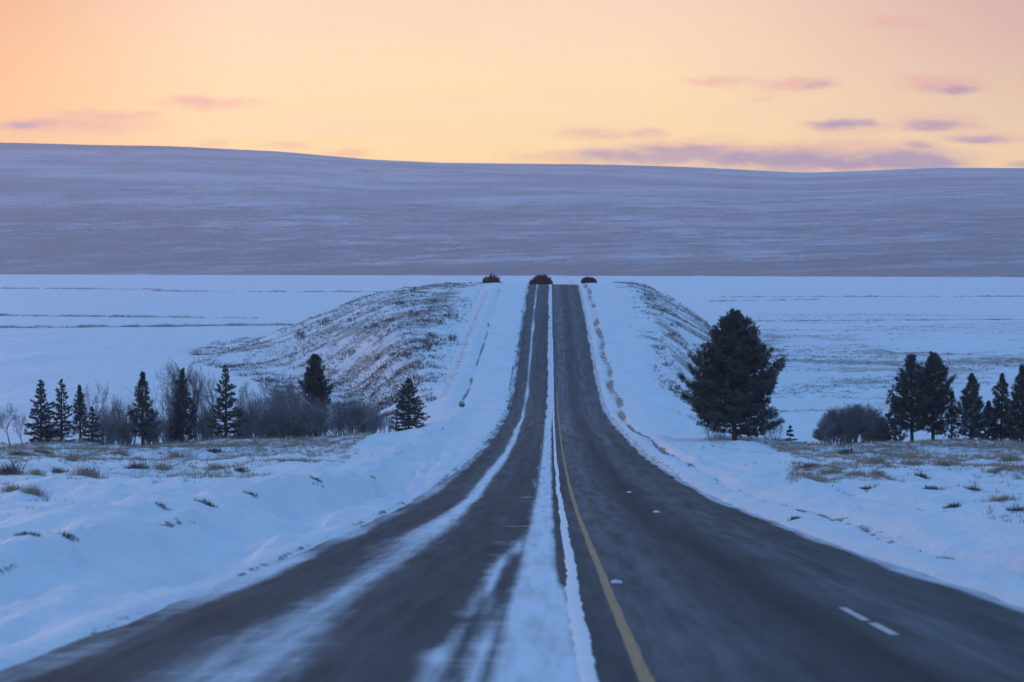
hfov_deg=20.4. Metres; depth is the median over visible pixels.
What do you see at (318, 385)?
pine tree
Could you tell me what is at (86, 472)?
grass tussock
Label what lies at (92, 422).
spruce tree
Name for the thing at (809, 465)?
grass tussock
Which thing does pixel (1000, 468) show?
grass tussock
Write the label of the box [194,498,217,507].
grass tussock
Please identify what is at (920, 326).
scrub row
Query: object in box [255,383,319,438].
bare shrub
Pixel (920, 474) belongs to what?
grass tussock
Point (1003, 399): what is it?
pine tree
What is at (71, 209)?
hills
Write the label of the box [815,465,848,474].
grass tussock
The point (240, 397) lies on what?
bare tree
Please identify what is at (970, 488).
grass tussock
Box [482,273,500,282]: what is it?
russet bush
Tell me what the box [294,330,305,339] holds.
bare shrub
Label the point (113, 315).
scrub row
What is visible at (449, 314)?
bare shrub
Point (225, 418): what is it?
spruce tree
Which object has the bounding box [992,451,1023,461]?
grass tussock
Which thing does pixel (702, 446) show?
dry weeds
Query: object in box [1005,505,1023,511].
grass tussock
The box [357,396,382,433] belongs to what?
bare shrub
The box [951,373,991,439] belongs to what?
pine tree
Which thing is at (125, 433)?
bare shrub
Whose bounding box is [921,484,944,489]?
grass tussock
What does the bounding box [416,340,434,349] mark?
bare shrub
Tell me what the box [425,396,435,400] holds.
bare shrub
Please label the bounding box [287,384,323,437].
bare shrub
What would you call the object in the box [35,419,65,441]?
bare shrub
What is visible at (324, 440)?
dry grass
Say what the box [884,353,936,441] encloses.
pine tree
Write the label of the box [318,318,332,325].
bare shrub
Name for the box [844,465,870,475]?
grass tussock
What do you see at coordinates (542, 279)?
russet bush
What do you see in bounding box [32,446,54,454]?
grass tussock
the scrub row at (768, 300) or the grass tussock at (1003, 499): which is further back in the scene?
the scrub row at (768, 300)
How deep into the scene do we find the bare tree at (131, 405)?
212.69 m
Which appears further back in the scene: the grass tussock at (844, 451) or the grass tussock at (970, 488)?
the grass tussock at (844, 451)
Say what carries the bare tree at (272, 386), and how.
on the ground at (132, 554)
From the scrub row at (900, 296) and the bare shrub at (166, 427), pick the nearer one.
the bare shrub at (166, 427)
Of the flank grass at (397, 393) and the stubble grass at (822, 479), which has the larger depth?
the flank grass at (397, 393)
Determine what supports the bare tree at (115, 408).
on the ground at (132, 554)
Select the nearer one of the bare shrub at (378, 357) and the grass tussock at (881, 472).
the grass tussock at (881, 472)
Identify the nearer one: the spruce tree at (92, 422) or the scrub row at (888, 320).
the spruce tree at (92, 422)
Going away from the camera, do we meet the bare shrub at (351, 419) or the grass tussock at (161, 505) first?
the grass tussock at (161, 505)
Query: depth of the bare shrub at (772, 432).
206.13 m
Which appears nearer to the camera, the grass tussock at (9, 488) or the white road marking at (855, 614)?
the white road marking at (855, 614)
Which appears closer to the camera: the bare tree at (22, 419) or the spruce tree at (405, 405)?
the bare tree at (22, 419)
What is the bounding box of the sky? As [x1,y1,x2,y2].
[0,0,1023,171]
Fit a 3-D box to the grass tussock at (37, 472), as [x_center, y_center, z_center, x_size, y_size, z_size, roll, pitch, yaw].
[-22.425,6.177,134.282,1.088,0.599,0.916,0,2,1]
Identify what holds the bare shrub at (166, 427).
on the ground at (132, 554)
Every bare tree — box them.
[0,402,19,444]
[12,412,26,443]
[81,380,106,436]
[93,382,121,442]
[120,388,135,431]
[154,360,196,438]
[155,359,207,439]
[200,372,223,437]
[235,380,259,437]
[252,367,283,412]
[271,378,303,418]
[816,413,836,443]
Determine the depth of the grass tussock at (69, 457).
164.46 m
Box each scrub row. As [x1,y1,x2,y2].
[0,287,161,289]
[0,311,256,318]
[0,322,293,327]
[151,290,376,291]
[710,298,817,301]
[723,295,1023,296]
[752,318,1023,320]
[853,325,1006,327]
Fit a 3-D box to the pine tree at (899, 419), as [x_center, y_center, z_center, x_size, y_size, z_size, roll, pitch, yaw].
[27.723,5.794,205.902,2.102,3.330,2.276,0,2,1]
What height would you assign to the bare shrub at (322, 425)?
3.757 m
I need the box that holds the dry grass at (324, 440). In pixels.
[0,430,1023,474]
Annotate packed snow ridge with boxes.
[552,338,598,681]
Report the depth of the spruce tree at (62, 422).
207.56 m
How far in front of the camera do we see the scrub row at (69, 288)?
2047.86 m
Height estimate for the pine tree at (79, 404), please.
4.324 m
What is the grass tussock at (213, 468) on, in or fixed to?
on the ground at (132, 554)
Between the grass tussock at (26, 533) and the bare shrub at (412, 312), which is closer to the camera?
the grass tussock at (26, 533)
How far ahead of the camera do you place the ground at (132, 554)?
320.50 m
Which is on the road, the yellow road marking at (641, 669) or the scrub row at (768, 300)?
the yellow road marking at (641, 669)
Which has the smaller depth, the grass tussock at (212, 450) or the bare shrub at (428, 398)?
the grass tussock at (212, 450)
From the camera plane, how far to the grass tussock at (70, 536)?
41.69 m
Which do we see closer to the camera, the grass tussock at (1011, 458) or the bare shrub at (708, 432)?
the grass tussock at (1011, 458)
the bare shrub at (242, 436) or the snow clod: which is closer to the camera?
the snow clod
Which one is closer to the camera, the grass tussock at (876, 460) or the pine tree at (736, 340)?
the grass tussock at (876, 460)
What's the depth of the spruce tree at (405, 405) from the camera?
236.10 m
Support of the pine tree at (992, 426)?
on the ground at (132, 554)
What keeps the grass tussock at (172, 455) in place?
on the ground at (132, 554)
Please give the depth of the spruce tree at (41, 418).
206.55 m
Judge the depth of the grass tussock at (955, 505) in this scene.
78.47 m
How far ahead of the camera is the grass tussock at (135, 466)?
132.93 m
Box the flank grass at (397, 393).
[190,281,786,431]
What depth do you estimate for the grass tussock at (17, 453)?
177.00 m
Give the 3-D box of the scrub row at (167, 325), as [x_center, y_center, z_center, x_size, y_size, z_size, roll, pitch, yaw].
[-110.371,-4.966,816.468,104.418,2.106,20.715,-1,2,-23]
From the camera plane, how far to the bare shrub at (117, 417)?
212.53 m
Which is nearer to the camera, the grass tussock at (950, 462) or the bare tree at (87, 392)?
the grass tussock at (950, 462)
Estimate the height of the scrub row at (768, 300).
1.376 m
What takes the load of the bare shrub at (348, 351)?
on the ground at (132, 554)
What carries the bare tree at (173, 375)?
on the ground at (132, 554)
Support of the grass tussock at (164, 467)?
on the ground at (132, 554)
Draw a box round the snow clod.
[611,579,622,582]
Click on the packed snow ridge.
(584, 657)
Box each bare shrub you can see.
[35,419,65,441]
[89,407,118,444]
[90,391,129,443]
[112,401,139,445]
[139,383,168,444]
[144,406,178,444]
[162,388,187,442]
[176,408,212,442]
[191,390,224,439]
[231,398,249,438]
[233,388,281,438]
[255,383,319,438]
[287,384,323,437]
[289,393,339,438]
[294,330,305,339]
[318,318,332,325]
[327,389,376,434]
[341,345,359,356]
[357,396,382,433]
[362,322,377,328]
[367,354,381,361]
[372,408,397,432]
[402,308,420,315]
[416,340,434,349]
[424,331,436,336]
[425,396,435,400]
[443,312,458,316]
[447,332,457,340]
[697,419,723,440]
[763,412,785,439]
[812,400,891,444]
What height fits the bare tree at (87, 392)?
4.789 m
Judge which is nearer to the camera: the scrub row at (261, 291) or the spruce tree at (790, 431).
the spruce tree at (790, 431)
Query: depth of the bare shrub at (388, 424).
222.43 m
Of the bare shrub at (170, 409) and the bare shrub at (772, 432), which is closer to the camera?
the bare shrub at (772, 432)
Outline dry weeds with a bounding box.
[1,442,1023,523]
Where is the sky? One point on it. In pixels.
(762, 85)
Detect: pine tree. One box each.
[68,385,87,439]
[125,371,162,445]
[168,368,197,442]
[297,354,334,436]
[676,308,788,439]
[882,398,909,441]
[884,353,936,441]
[908,351,959,439]
[939,391,960,438]
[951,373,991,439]
[977,400,1001,440]
[989,373,1014,440]
[1000,364,1023,442]
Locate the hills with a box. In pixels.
[0,143,1023,276]
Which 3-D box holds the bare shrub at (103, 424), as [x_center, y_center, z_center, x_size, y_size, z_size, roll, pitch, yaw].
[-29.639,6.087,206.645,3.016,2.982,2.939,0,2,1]
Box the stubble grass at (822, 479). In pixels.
[0,448,1023,484]
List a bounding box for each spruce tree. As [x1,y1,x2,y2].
[23,380,59,443]
[45,379,79,441]
[81,406,104,444]
[204,365,248,438]
[391,378,430,431]
[785,425,797,441]
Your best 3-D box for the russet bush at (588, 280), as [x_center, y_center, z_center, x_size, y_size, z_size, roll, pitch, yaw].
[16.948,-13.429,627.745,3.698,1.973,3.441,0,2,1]
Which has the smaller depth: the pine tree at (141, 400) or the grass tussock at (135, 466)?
the grass tussock at (135, 466)
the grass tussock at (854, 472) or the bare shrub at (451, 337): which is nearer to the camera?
the grass tussock at (854, 472)
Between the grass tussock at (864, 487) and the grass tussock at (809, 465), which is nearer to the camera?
the grass tussock at (864, 487)
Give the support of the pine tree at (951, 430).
on the ground at (132, 554)
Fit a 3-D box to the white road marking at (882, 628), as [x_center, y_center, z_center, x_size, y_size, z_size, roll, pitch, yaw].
[3.923,3.038,30.063,0.115,0.138,2.041,0,2,1]
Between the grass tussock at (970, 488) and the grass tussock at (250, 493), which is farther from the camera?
the grass tussock at (970, 488)
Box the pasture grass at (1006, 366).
[708,313,1023,412]
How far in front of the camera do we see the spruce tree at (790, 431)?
205.91 m
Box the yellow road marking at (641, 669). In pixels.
[557,392,654,681]
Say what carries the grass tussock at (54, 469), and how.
on the ground at (132, 554)
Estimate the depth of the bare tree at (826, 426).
202.95 m
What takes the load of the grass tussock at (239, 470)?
on the ground at (132, 554)
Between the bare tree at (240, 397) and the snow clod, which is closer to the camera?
the snow clod
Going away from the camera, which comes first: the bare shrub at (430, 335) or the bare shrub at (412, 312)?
the bare shrub at (430, 335)
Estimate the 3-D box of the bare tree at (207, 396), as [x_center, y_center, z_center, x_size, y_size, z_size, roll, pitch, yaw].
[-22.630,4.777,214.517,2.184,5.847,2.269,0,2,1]
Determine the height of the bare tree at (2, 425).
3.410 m
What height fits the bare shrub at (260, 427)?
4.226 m
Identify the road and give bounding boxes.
[0,284,1023,681]
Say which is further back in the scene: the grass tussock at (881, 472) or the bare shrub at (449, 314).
the bare shrub at (449, 314)
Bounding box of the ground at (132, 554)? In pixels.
[0,274,1023,670]
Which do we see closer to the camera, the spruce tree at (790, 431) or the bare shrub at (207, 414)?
the spruce tree at (790, 431)
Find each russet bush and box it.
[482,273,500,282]
[528,274,552,284]
[581,277,596,283]
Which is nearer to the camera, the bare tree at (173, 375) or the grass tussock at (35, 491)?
the grass tussock at (35, 491)
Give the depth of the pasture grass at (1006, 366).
531.41 m
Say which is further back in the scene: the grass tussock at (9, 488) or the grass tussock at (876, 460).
the grass tussock at (876, 460)
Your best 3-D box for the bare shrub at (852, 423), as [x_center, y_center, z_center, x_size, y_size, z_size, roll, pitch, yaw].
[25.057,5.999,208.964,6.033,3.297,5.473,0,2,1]
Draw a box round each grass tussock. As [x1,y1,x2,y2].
[0,458,24,475]
[0,481,22,492]
[6,449,31,455]
[12,530,41,536]
[19,479,52,498]
[26,469,47,475]
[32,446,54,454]
[49,465,69,472]
[50,529,78,542]
[62,451,77,460]
[67,457,108,478]
[107,448,132,455]
[124,460,154,468]
[152,502,172,510]
[154,462,177,470]
[155,450,199,458]
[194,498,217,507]
[203,461,228,470]
[207,447,223,452]
[234,466,246,472]
[241,490,258,498]
[799,463,819,468]
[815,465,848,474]
[836,446,858,454]
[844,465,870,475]
[857,482,879,489]
[865,456,893,466]
[870,465,891,479]
[900,457,930,465]
[914,471,930,478]
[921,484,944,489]
[929,456,963,465]
[942,502,960,508]
[962,485,981,490]
[974,492,1021,502]
[980,463,1018,473]
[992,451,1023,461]
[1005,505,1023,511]
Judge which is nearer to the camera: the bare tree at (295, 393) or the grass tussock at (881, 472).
the grass tussock at (881, 472)
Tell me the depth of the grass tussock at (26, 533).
40.18 m
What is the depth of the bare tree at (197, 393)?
210.38 m
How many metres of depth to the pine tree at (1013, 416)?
206.40 m
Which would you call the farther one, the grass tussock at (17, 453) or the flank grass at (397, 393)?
the flank grass at (397, 393)
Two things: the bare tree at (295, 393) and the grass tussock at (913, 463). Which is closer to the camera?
the grass tussock at (913, 463)
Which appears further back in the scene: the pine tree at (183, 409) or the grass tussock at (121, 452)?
the pine tree at (183, 409)
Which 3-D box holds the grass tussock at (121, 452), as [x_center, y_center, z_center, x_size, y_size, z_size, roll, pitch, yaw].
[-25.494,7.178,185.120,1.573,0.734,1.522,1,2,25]
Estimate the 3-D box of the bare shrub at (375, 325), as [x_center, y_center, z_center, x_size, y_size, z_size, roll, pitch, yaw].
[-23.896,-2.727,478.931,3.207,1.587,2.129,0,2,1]
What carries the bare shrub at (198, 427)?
on the ground at (132, 554)
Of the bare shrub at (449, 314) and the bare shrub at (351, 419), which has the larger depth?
the bare shrub at (449, 314)
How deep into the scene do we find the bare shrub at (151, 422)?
212.45 m
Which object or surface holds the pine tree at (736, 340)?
on the ground at (132, 554)
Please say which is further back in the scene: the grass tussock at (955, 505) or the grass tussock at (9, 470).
the grass tussock at (9, 470)
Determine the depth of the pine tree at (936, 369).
207.26 m
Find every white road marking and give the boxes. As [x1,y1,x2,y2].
[838,607,868,619]
[869,623,899,634]

